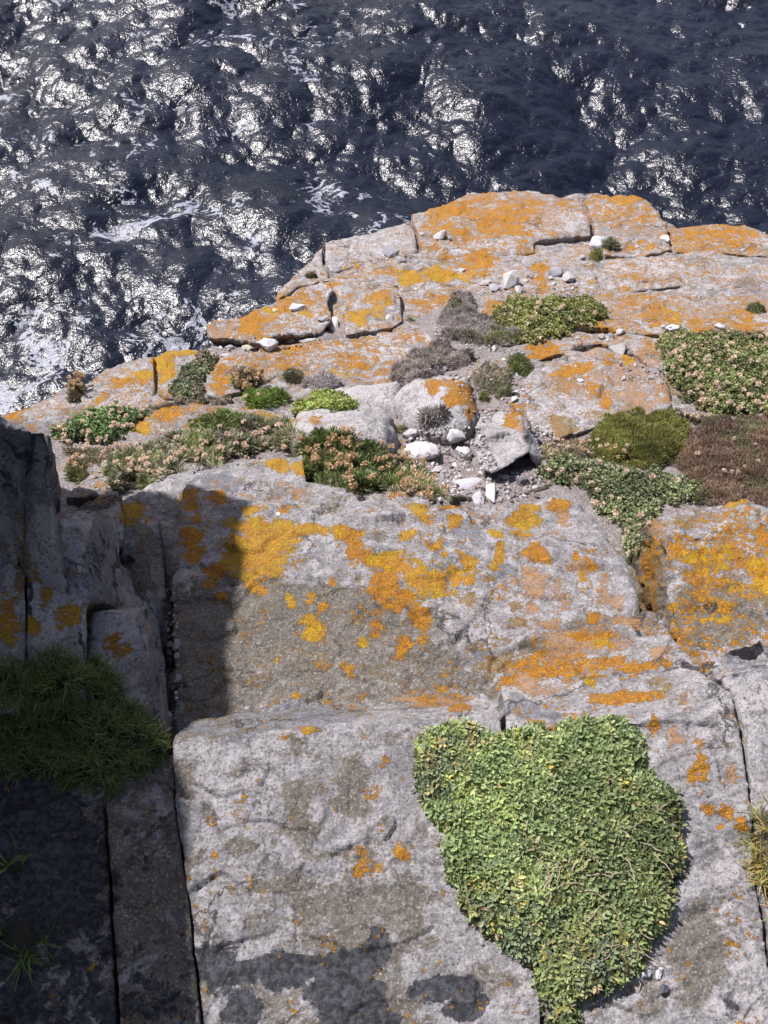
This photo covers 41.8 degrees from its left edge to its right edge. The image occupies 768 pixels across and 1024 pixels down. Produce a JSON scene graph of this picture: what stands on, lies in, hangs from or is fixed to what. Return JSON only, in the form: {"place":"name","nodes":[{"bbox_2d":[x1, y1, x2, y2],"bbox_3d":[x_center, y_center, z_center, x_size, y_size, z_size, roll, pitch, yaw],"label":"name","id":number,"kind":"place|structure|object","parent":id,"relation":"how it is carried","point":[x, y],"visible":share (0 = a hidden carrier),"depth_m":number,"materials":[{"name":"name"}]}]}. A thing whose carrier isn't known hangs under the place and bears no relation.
{"place":"outdoors","nodes":[
{"label":"outdoors","id":0,"kind":"place"},
{"bbox_2d":[0,0,767,415],"bbox_3d":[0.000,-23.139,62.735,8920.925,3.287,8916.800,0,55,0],"label":"sea","id":1,"kind":"structure","parent":0,"point":[178,174],"depth_m":63.50,"materials":[{"name":"liquid"}]},
{"bbox_2d":[1,193,767,756],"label":"terrain","id":2,"kind":"structure","parent":0,"point":[177,419],"depth_m":3.52,"materials":[{"name":"stone"}]},
{"bbox_2d":[5,384,93,430],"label":"rock slab","id":3,"kind":"object","parent":2,"relation":"on","point":[58,401],"visible":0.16,"depth_m":3.14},
{"bbox_2d":[0,769,119,1023],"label":"rock slab","id":4,"kind":"object","parent":2,"relation":"on","point":[65,879],"visible":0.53,"depth_m":1.45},
{"bbox_2d":[0,827,39,872],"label":"grass tuft","id":5,"kind":"object","parent":4,"relation":"on","point":[12,865],"visible":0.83,"depth_m":1.48,"materials":[{"name":"green plant"}]},
{"bbox_2d":[0,906,61,992],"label":"grass tuft","id":6,"kind":"object","parent":4,"relation":"on","point":[19,938],"visible":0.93,"depth_m":1.41,"materials":[{"name":"green plant"}]},
{"bbox_2d":[0,640,173,806],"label":"grass tuft","id":7,"kind":"object","parent":4,"relation":"on","point":[101,735],"visible":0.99,"depth_m":1.56,"materials":[{"name":"green plant"}]},
{"bbox_2d":[26,517,124,710],"bbox_3d":[-0.551,0.285,1.916,0.229,0.578,0.489,-9,56,-7],"label":"rock block","id":8,"kind":"object","parent":2,"relation":"on","point":[90,548],"visible":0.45,"depth_m":1.70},
{"bbox_2d":[63,370,88,402],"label":"thrift cushion","id":9,"kind":"object","parent":2,"relation":"on","point":[76,388],"visible":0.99,"depth_m":3.17,"materials":[{"name":"brown plant"}]},
{"bbox_2d":[60,452,92,484],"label":"cushion","id":10,"kind":"object","parent":2,"relation":"on","point":[75,472],"visible":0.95,"depth_m":2.73,"materials":[{"name":"green plant"}]},
{"bbox_2d":[0,416,174,714],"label":"rock block","id":11,"kind":"object","parent":2,"relation":"on","point":[30,518],"visible":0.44,"depth_m":1.64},
{"bbox_2d":[65,491,134,564],"bbox_3d":[-0.601,0.106,2.247,0.146,0.406,0.219,-17,57,-11],"label":"rock block","id":12,"kind":"object","parent":2,"relation":"on","point":[107,505],"visible":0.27,"depth_m":2.15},
{"bbox_2d":[49,400,152,445],"bbox_3d":[-0.843,-0.260,3.032,0.186,0.145,0.322,38,63,23],"label":"leafy mat","id":13,"kind":"object","parent":2,"relation":"on","point":[101,425],"visible":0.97,"depth_m":3.00,"materials":[{"name":"green plant"}]},
{"bbox_2d":[66,445,142,505],"bbox_3d":[-0.743,-0.079,2.784,0.117,0.329,0.353,3,55,2],"label":"stone","id":14,"kind":"object","parent":2,"relation":"on","point":[83,492],"visible":0.22,"depth_m":2.60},
{"bbox_2d":[58,432,168,466],"bbox_3d":[-0.778,-0.155,2.857,0.338,0.168,0.195,-6,55,-4],"label":"thrift cushion","id":15,"kind":"object","parent":2,"relation":"on","point":[93,455],"visible":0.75,"depth_m":2.85,"materials":[{"name":"beige plant"}]},
{"bbox_2d":[81,357,155,410],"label":"rock slab","id":16,"kind":"object","parent":2,"relation":"on","point":[132,382],"visible":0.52,"depth_m":3.23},
{"bbox_2d":[100,444,142,483],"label":"thrift cushion","id":17,"kind":"object","parent":2,"relation":"on","point":[108,463],"visible":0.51,"depth_m":2.71,"materials":[{"name":"green plant"}]},
{"bbox_2d":[86,602,172,801],"bbox_3d":[-0.427,0.403,1.834,0.129,0.466,0.410,-9,55,-6],"label":"rock block","id":18,"kind":"object","parent":2,"relation":"on","point":[128,640],"visible":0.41,"depth_m":1.69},
{"bbox_2d":[121,502,173,607],"bbox_3d":[-0.535,0.142,2.274,0.101,0.289,0.347,-10,56,-7],"label":"rock block","id":19,"kind":"object","parent":2,"relation":"on","point":[145,550],"visible":0.41,"depth_m":2.21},
{"bbox_2d":[106,755,203,1023],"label":"rock slab","id":20,"kind":"object","parent":2,"relation":"on","point":[158,972],"visible":0.77,"depth_m":1.44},
{"bbox_2d":[156,348,216,400],"bbox_3d":[-0.674,-0.401,3.417,0.207,0.361,0.365,0,55,0],"label":"rock block","id":21,"kind":"object","parent":2,"relation":"on","point":[168,362],"visible":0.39,"depth_m":3.35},
{"bbox_2d":[167,348,218,399],"bbox_3d":[-0.636,-0.429,3.305,0.140,0.180,0.326,0,55,0],"label":"leafy mat","id":22,"kind":"object","parent":2,"relation":"on","point":[186,383],"visible":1,"depth_m":3.26,"materials":[{"name":"green plant"}]},
{"bbox_2d":[134,394,251,420],"bbox_3d":[-0.599,-0.324,3.146,0.395,0.125,0.108,-16,56,-11],"label":"rock","id":23,"kind":"object","parent":2,"relation":"on","point":[216,402],"visible":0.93,"depth_m":3.15,"materials":[{"name":"grey stone"}]},
{"bbox_2d":[102,408,312,506],"bbox_3d":[-0.519,-0.186,2.691,0.697,0.536,0.443,-38,63,-23],"label":"thrift cushion","id":24,"kind":"object","parent":2,"relation":"on","point":[218,440],"visible":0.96,"depth_m":2.85,"materials":[{"name":"green plant"}]},
{"bbox_2d":[122,455,305,590],"bbox_3d":[-0.411,0.025,2.519,0.347,0.334,0.529,36,62,23],"label":"rock slab","id":25,"kind":"object","parent":2,"relation":"on","point":[163,499],"visible":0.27,"depth_m":2.47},
{"bbox_2d":[136,403,294,438],"bbox_3d":[-0.509,-0.254,3.101,0.480,0.186,0.170,-8,55,-6],"label":"rock slab","id":26,"kind":"object","parent":2,"relation":"on","point":[151,428],"visible":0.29,"depth_m":3.07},
{"bbox_2d":[186,406,253,430],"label":"thrift cushion","id":27,"kind":"object","parent":26,"relation":"on","point":[221,410],"visible":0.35,"depth_m":3.01,"materials":[{"name":"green plant"}]},
{"bbox_2d":[241,345,256,349],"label":"stone","id":28,"kind":"object","parent":2,"relation":"on","point":[249,347],"visible":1,"depth_m":3.55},
{"bbox_2d":[241,385,292,411],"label":"thrift cushion","id":29,"kind":"object","parent":2,"relation":"on","point":[266,397],"visible":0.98,"depth_m":3.14,"materials":[{"name":"green plant"}]},
{"bbox_2d":[207,283,332,346],"bbox_3d":[-0.337,-0.700,3.817,0.359,0.346,0.682,36,62,22],"label":"rock slab","id":30,"kind":"object","parent":2,"relation":"on","point":[265,321],"visible":0.91,"depth_m":3.70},
{"bbox_2d":[289,303,304,310],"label":"stone","id":31,"kind":"object","parent":30,"relation":"on","point":[296,307],"visible":1,"depth_m":3.79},
{"bbox_2d":[317,315,328,321],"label":"pebble","id":32,"kind":"object","parent":30,"relation":"on","point":[323,318],"visible":1,"depth_m":3.71,"materials":[{"name":"stone"}]},
{"bbox_2d":[282,367,307,384],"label":"moss cushion","id":33,"kind":"object","parent":2,"relation":"on","point":[292,376],"visible":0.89,"depth_m":3.32,"materials":[{"name":"green plant"}]},
{"bbox_2d":[276,248,329,300],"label":"rock slab","id":34,"kind":"object","parent":2,"relation":"on","point":[300,279],"visible":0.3,"depth_m":4.24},
{"bbox_2d":[304,270,317,278],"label":"moss cushion","id":35,"kind":"object","parent":34,"relation":"on","point":[312,274],"visible":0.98,"depth_m":4.22,"materials":[{"name":"green plant"}]},
{"bbox_2d":[299,338,316,342],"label":"stone","id":36,"kind":"object","parent":2,"relation":"on","point":[305,340],"visible":0.98,"depth_m":3.61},
{"bbox_2d":[206,330,433,399],"bbox_3d":[-0.190,-0.450,3.472,0.849,0.389,0.426,-14,56,-10],"label":"rock slab","id":37,"kind":"object","parent":2,"relation":"on","point":[353,354],"visible":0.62,"depth_m":3.45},
{"bbox_2d":[226,363,267,394],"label":"thrift cushion","id":38,"kind":"object","parent":37,"relation":"on","point":[243,377],"visible":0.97,"depth_m":3.25,"materials":[{"name":"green plant"}]},
{"bbox_2d":[258,338,277,350],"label":"stone","id":39,"kind":"object","parent":37,"relation":"on","point":[266,344],"visible":1,"depth_m":3.48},
{"bbox_2d":[300,368,344,389],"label":"heath cushion","id":40,"kind":"object","parent":2,"relation":"on","point":[329,380],"visible":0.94,"depth_m":3.25,"materials":[{"name":"grey plant"}]},
{"bbox_2d":[289,386,360,418],"bbox_3d":[-0.178,-0.308,3.039,0.196,0.194,0.243,-18,57,-12],"label":"leafy mat","id":41,"kind":"object","parent":2,"relation":"on","point":[328,399],"visible":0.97,"depth_m":3.02,"materials":[{"name":"green plant"}]},
{"bbox_2d":[328,317,338,330],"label":"stone","id":42,"kind":"object","parent":2,"relation":"on","point":[333,326],"visible":0.82,"depth_m":3.74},
{"bbox_2d":[292,404,398,455],"bbox_3d":[-0.115,-0.199,2.976,0.322,0.337,0.383,0,55,0],"label":"boulder","id":43,"kind":"object","parent":2,"relation":"on","point":[377,423],"visible":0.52,"depth_m":2.87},
{"bbox_2d":[289,425,410,494],"bbox_3d":[-0.066,-0.125,2.567,0.302,0.441,0.480,-12,56,-8],"label":"thrift cushion","id":44,"kind":"object","parent":2,"relation":"on","point":[337,458],"visible":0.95,"depth_m":2.64,"materials":[{"name":"green plant"}]},
{"bbox_2d":[173,687,540,1023],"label":"rock slab","id":45,"kind":"object","parent":2,"relation":"on","point":[319,891],"visible":0.82,"depth_m":1.46,"materials":[{"name":"stone"}]},
{"bbox_2d":[61,252,669,719],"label":"gravel","id":46,"kind":"structure","parent":2,"relation":"on","point":[173,676],"depth_m":2.82,"materials":[{"name":"gravel"}]},
{"bbox_2d":[402,428,417,437],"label":"stone","id":47,"kind":"object","parent":46,"relation":"on","point":[411,432],"visible":1,"depth_m":2.96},
{"bbox_2d":[446,429,465,443],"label":"stone","id":48,"kind":"object","parent":46,"relation":"on","point":[455,435],"visible":1,"depth_m":2.91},
{"bbox_2d":[335,381,400,417],"bbox_3d":[-0.071,-0.316,3.220,0.264,0.230,0.268,0,55,0],"label":"boulder","id":49,"kind":"object","parent":2,"relation":"on","point":[383,395],"visible":0.38,"depth_m":3.15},
{"bbox_2d":[325,221,417,272],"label":"rock slab","id":50,"kind":"object","parent":2,"relation":"on","point":[400,238],"visible":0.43,"depth_m":4.58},
{"bbox_2d":[383,245,398,257],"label":"stone","id":51,"kind":"object","parent":50,"relation":"on","point":[390,251],"visible":1,"depth_m":4.48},
{"bbox_2d":[343,286,401,338],"bbox_3d":[-0.044,-0.719,3.933,0.232,0.414,0.488,0,55,0],"label":"rock block","id":52,"kind":"object","parent":2,"relation":"on","point":[365,313],"visible":0.67,"depth_m":3.81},
{"bbox_2d":[395,423,408,436],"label":"moss cushion","id":53,"kind":"object","parent":2,"relation":"on","point":[400,429],"visible":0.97,"depth_m":2.96,"materials":[{"name":"green plant"}]},
{"bbox_2d":[172,477,639,734],"bbox_3d":[0.027,0.251,2.204,0.988,0.522,0.759,0,55,0],"label":"rock block","id":54,"kind":"object","parent":2,"relation":"on","point":[318,594],"visible":0.69,"depth_m":2.02,"materials":[{"name":"stone"}]},
{"bbox_2d":[403,441,440,460],"bbox_3d":[0.109,-0.173,2.867,0.110,0.043,0.072,0,47,0],"label":"stone","id":55,"kind":"object","parent":2,"relation":"on","point":[427,450],"visible":0.86,"depth_m":2.85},
{"bbox_2d":[394,445,450,503],"bbox_3d":[0.087,-0.091,2.570,0.154,0.439,0.438,0,55,0],"label":"thrift cushion","id":56,"kind":"object","parent":2,"relation":"on","point":[421,479],"visible":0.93,"depth_m":2.52,"materials":[{"name":"beige plant"}]},
{"bbox_2d":[403,292,448,312],"bbox_3d":[0.175,-0.753,3.988,0.202,0.300,0.344,0,55,0],"label":"rock block","id":57,"kind":"object","parent":2,"relation":"on","point":[414,301],"visible":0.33,"depth_m":3.99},
{"bbox_2d":[410,403,450,430],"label":"heath cushion","id":58,"kind":"object","parent":2,"relation":"on","point":[435,415],"visible":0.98,"depth_m":2.93,"materials":[{"name":"grey plant"}]},
{"bbox_2d":[388,335,475,387],"bbox_3d":[0.142,-0.495,3.352,0.250,0.294,0.437,30,60,19],"label":"heath cushion","id":59,"kind":"object","parent":2,"relation":"on","point":[420,363],"visible":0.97,"depth_m":3.38,"materials":[{"name":"grey plant"}]},
{"bbox_2d":[391,375,479,444],"bbox_3d":[0.154,-0.305,3.164,0.285,0.346,0.454,0,55,0],"label":"boulder","id":60,"kind":"object","parent":2,"relation":"on","point":[411,398],"visible":0.63,"depth_m":3.01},
{"bbox_2d":[439,359,448,373],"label":"stone","id":61,"kind":"object","parent":2,"relation":"on","point":[442,369],"visible":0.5,"depth_m":3.39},
{"bbox_2d":[345,482,551,504],"bbox_3d":[0.183,-0.023,2.487,0.623,0.356,0.140,-23,58,-15],"label":"thrift cushion","id":62,"kind":"object","parent":2,"relation":"on","point":[454,500],"visible":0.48,"depth_m":2.59,"materials":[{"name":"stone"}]},
{"bbox_2d":[455,446,472,460],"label":"stone","id":63,"kind":"object","parent":2,"relation":"on","point":[465,453],"visible":1,"depth_m":2.86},
{"bbox_2d":[452,477,481,488],"bbox_3d":[0.228,-0.071,2.707,0.091,0.023,0.054,-4,43,5],"label":"stone","id":64,"kind":"object","parent":2,"relation":"on","point":[466,483],"visible":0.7,"depth_m":2.70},
{"bbox_2d":[334,244,600,301],"bbox_3d":[0.364,-0.977,4.392,1.155,0.457,0.665,0,55,0],"label":"rock slab","id":65,"kind":"object","parent":2,"relation":"on","point":[473,277],"visible":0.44,"depth_m":4.23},
{"bbox_2d":[489,284,500,291],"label":"pebble","id":66,"kind":"object","parent":65,"relation":"on","point":[494,287],"visible":1,"depth_m":4.10,"materials":[{"name":"stone"}]},
{"bbox_2d":[549,267,562,276],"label":"stone","id":67,"kind":"object","parent":65,"relation":"on","point":[555,272],"visible":0.95,"depth_m":4.26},
{"bbox_2d":[562,271,574,281],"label":"pebble","id":68,"kind":"object","parent":65,"relation":"on","point":[568,276],"visible":1,"depth_m":4.19,"materials":[{"name":"stone"}]},
{"bbox_2d":[472,491,484,505],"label":"stone","id":69,"kind":"object","parent":2,"relation":"on","point":[477,498],"visible":0.88,"depth_m":2.61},
{"bbox_2d":[433,290,528,347],"bbox_3d":[0.340,-0.718,3.793,0.381,0.263,0.505,0,55,0],"label":"heath cushion","id":70,"kind":"object","parent":2,"relation":"on","point":[461,318],"visible":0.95,"depth_m":3.67,"materials":[{"name":"grey plant"}]},
{"bbox_2d":[479,390,491,402],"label":"moss cushion","id":71,"kind":"object","parent":2,"relation":"on","point":[483,397],"visible":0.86,"depth_m":3.20,"materials":[{"name":"green plant"}]},
{"bbox_2d":[486,483,495,502],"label":"stone","id":72,"kind":"object","parent":2,"relation":"on","point":[490,491],"visible":1,"depth_m":2.61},
{"bbox_2d":[469,358,513,394],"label":"heath cushion","id":73,"kind":"object","parent":2,"relation":"on","point":[489,377],"visible":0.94,"depth_m":3.28,"materials":[{"name":"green plant"}]},
{"bbox_2d":[411,190,589,260],"bbox_3d":[0.558,-1.301,4.957,0.854,0.598,0.882,0,55,0],"label":"rock slab","id":74,"kind":"object","parent":2,"relation":"on","point":[515,222],"visible":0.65,"depth_m":4.76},
{"bbox_2d":[433,230,446,239],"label":"stone","id":75,"kind":"object","parent":74,"relation":"on","point":[442,234],"visible":1,"depth_m":4.58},
{"bbox_2d":[481,328,523,346],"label":"moss cushion","id":76,"kind":"object","parent":2,"relation":"on","point":[518,341],"visible":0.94,"depth_m":3.60,"materials":[{"name":"green plant"}]},
{"bbox_2d":[494,385,514,398],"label":"moss cushion","id":77,"kind":"object","parent":2,"relation":"on","point":[507,391],"visible":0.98,"depth_m":3.18,"materials":[{"name":"green plant"}]},
{"bbox_2d":[474,408,542,473],"bbox_3d":[0.341,-0.170,2.885,0.250,0.254,0.278,-17,57,-11],"label":"boulder","id":78,"kind":"object","parent":2,"relation":"on","point":[509,438],"visible":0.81,"depth_m":2.82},
{"bbox_2d":[502,270,519,288],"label":"stone","id":79,"kind":"object","parent":2,"relation":"on","point":[511,279],"visible":1,"depth_m":4.12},
{"bbox_2d":[505,352,534,378],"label":"moss cushion","id":80,"kind":"object","parent":2,"relation":"on","point":[518,362],"visible":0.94,"depth_m":3.38,"materials":[{"name":"green plant"}]},
{"bbox_2d":[516,476,527,484],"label":"stone","id":81,"kind":"object","parent":2,"relation":"on","point":[522,480],"visible":1,"depth_m":2.70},
{"bbox_2d":[489,291,611,344],"bbox_3d":[0.627,-0.739,3.812,0.502,0.250,0.387,-29,60,-18],"label":"leafy mat","id":82,"kind":"object","parent":2,"relation":"on","point":[541,318],"visible":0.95,"depth_m":3.77,"materials":[{"name":"green plant"}]},
{"bbox_2d":[534,437,593,463],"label":"thrift cushion","id":83,"kind":"object","parent":2,"relation":"on","point":[575,446],"visible":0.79,"depth_m":2.87,"materials":[{"name":"beige plant"}]},
{"bbox_2d":[570,343,591,351],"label":"heath cushion","id":84,"kind":"object","parent":2,"relation":"on","point":[581,347],"visible":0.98,"depth_m":3.52,"materials":[{"name":"grey plant"}]},
{"bbox_2d":[518,347,670,442],"bbox_3d":[0.652,-0.368,3.291,0.547,0.397,0.520,-18,57,-12],"label":"rock slab","id":85,"kind":"object","parent":2,"relation":"on","point":[553,388],"visible":0.75,"depth_m":3.21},
{"bbox_2d":[587,247,603,261],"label":"moss cushion","id":86,"kind":"object","parent":2,"relation":"on","point":[595,253],"visible":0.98,"depth_m":4.42,"materials":[{"name":"green plant"}]},
{"bbox_2d":[589,236,606,249],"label":"stone","id":87,"kind":"object","parent":2,"relation":"on","point":[595,242],"visible":0.52,"depth_m":4.55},
{"bbox_2d":[532,335,668,375],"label":"rock slab","id":88,"kind":"object","parent":2,"relation":"on","point":[647,352],"visible":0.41,"depth_m":3.52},
{"bbox_2d":[608,342,626,354],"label":"stone","id":89,"kind":"object","parent":88,"relation":"on","point":[621,348],"visible":0.75,"depth_m":3.50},
{"bbox_2d":[600,234,621,252],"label":"thrift cushion","id":90,"kind":"object","parent":2,"relation":"on","point":[610,243],"visible":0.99,"depth_m":4.52,"materials":[{"name":"green plant"}]},
{"bbox_2d":[531,450,701,574],"bbox_3d":[0.644,-0.065,2.565,0.397,0.400,0.537,-22,58,-15],"label":"leafy mat","id":91,"kind":"object","parent":2,"relation":"on","point":[630,500],"visible":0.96,"depth_m":2.62,"materials":[{"name":"green plant"}]},
{"bbox_2d":[481,292,767,338],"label":"rock slab","id":92,"kind":"object","parent":2,"relation":"on","point":[730,312],"visible":0.41,"depth_m":3.84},
{"bbox_2d":[666,324,679,330],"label":"stone","id":93,"kind":"object","parent":92,"relation":"on","point":[675,327],"visible":0.77,"depth_m":3.66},
{"bbox_2d":[654,324,767,416],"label":"leafy mat","id":94,"kind":"object","parent":92,"relation":"on","point":[722,373],"visible":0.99,"depth_m":3.31,"materials":[{"name":"green plant"}]},
{"bbox_2d":[742,301,765,313],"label":"moss cushion","id":95,"kind":"object","parent":92,"relation":"on","point":[756,308],"visible":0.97,"depth_m":3.86,"materials":[{"name":"green plant"}]},
{"bbox_2d":[584,194,670,258],"bbox_3d":[1.160,-1.290,4.922,0.365,0.579,0.787,0,55,0],"label":"rock slab","id":96,"kind":"object","parent":2,"relation":"on","point":[639,223],"visible":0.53,"depth_m":4.75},
{"bbox_2d":[660,235,668,241],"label":"pebble","id":97,"kind":"object","parent":96,"relation":"on","point":[665,238],"visible":1,"depth_m":4.60,"materials":[{"name":"stone"}]},
{"bbox_2d":[496,610,767,1023],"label":"rock slab","id":98,"kind":"object","parent":2,"relation":"on","point":[662,692],"visible":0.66,"depth_m":1.53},
{"bbox_2d":[411,712,689,1023],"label":"leafy mat","id":99,"kind":"object","parent":98,"relation":"on","point":[563,845],"visible":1,"depth_m":1.47,"materials":[{"name":"green plant"}]},
{"bbox_2d":[641,970,650,977],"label":"pebble","id":100,"kind":"object","parent":98,"relation":"on","point":[645,974],"visible":1,"depth_m":1.38,"materials":[{"name":"stone"}]},
{"bbox_2d":[655,967,662,979],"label":"pebble","id":101,"kind":"object","parent":98,"relation":"on","point":[659,971],"visible":1,"depth_m":1.38,"materials":[{"name":"stone"}]},
{"bbox_2d":[659,984,668,993],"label":"pebble","id":102,"kind":"object","parent":98,"relation":"on","point":[663,988],"visible":1,"depth_m":1.37,"materials":[{"name":"stone"}]},
{"bbox_2d":[585,405,691,470],"bbox_3d":[0.751,-0.192,2.928,0.358,0.210,0.385,0,55,0],"label":"moss cushion","id":103,"kind":"object","parent":2,"relation":"on","point":[640,439],"visible":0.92,"depth_m":2.90,"materials":[{"name":"green plant"}]},
{"bbox_2d":[604,256,767,292],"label":"rock slab","id":104,"kind":"object","parent":2,"relation":"on","point":[657,267],"visible":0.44,"depth_m":4.30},
{"bbox_2d":[681,411,711,424],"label":"heath cushion","id":105,"kind":"object","parent":2,"relation":"on","point":[697,419],"visible":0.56,"depth_m":3.05,"materials":[{"name":"beige plant"}]},
{"bbox_2d":[634,499,767,676],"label":"rock block","id":106,"kind":"object","parent":2,"relation":"on","point":[702,580],"visible":0.59,"depth_m":2.10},
{"bbox_2d":[670,224,767,257],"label":"rock slab","id":107,"kind":"object","parent":2,"relation":"on","point":[744,240],"visible":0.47,"depth_m":4.65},
{"bbox_2d":[675,412,767,507],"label":"heath cushion","id":108,"kind":"object","parent":2,"relation":"on","point":[724,462],"visible":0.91,"depth_m":2.75,"materials":[{"name":"brown plant"}]},
{"bbox_2d":[697,327,763,336],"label":"heath cushion","id":109,"kind":"object","parent":2,"relation":"on","point":[747,333],"visible":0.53,"depth_m":3.63,"materials":[{"name":"brown plant"}]},
{"bbox_2d":[712,662,767,966],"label":"rock slab","id":110,"kind":"object","parent":2,"relation":"on","point":[747,688],"visible":0.29,"depth_m":1.59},
{"bbox_2d":[730,787,767,922],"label":"grass tuft","id":111,"kind":"object","parent":110,"relation":"on","point":[758,848],"visible":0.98,"depth_m":1.46,"materials":[{"name":"green plant"}]},
{"bbox_2d":[707,641,767,679],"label":"stone","id":112,"kind":"object","parent":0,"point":[736,657],"visible":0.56,"depth_m":1.81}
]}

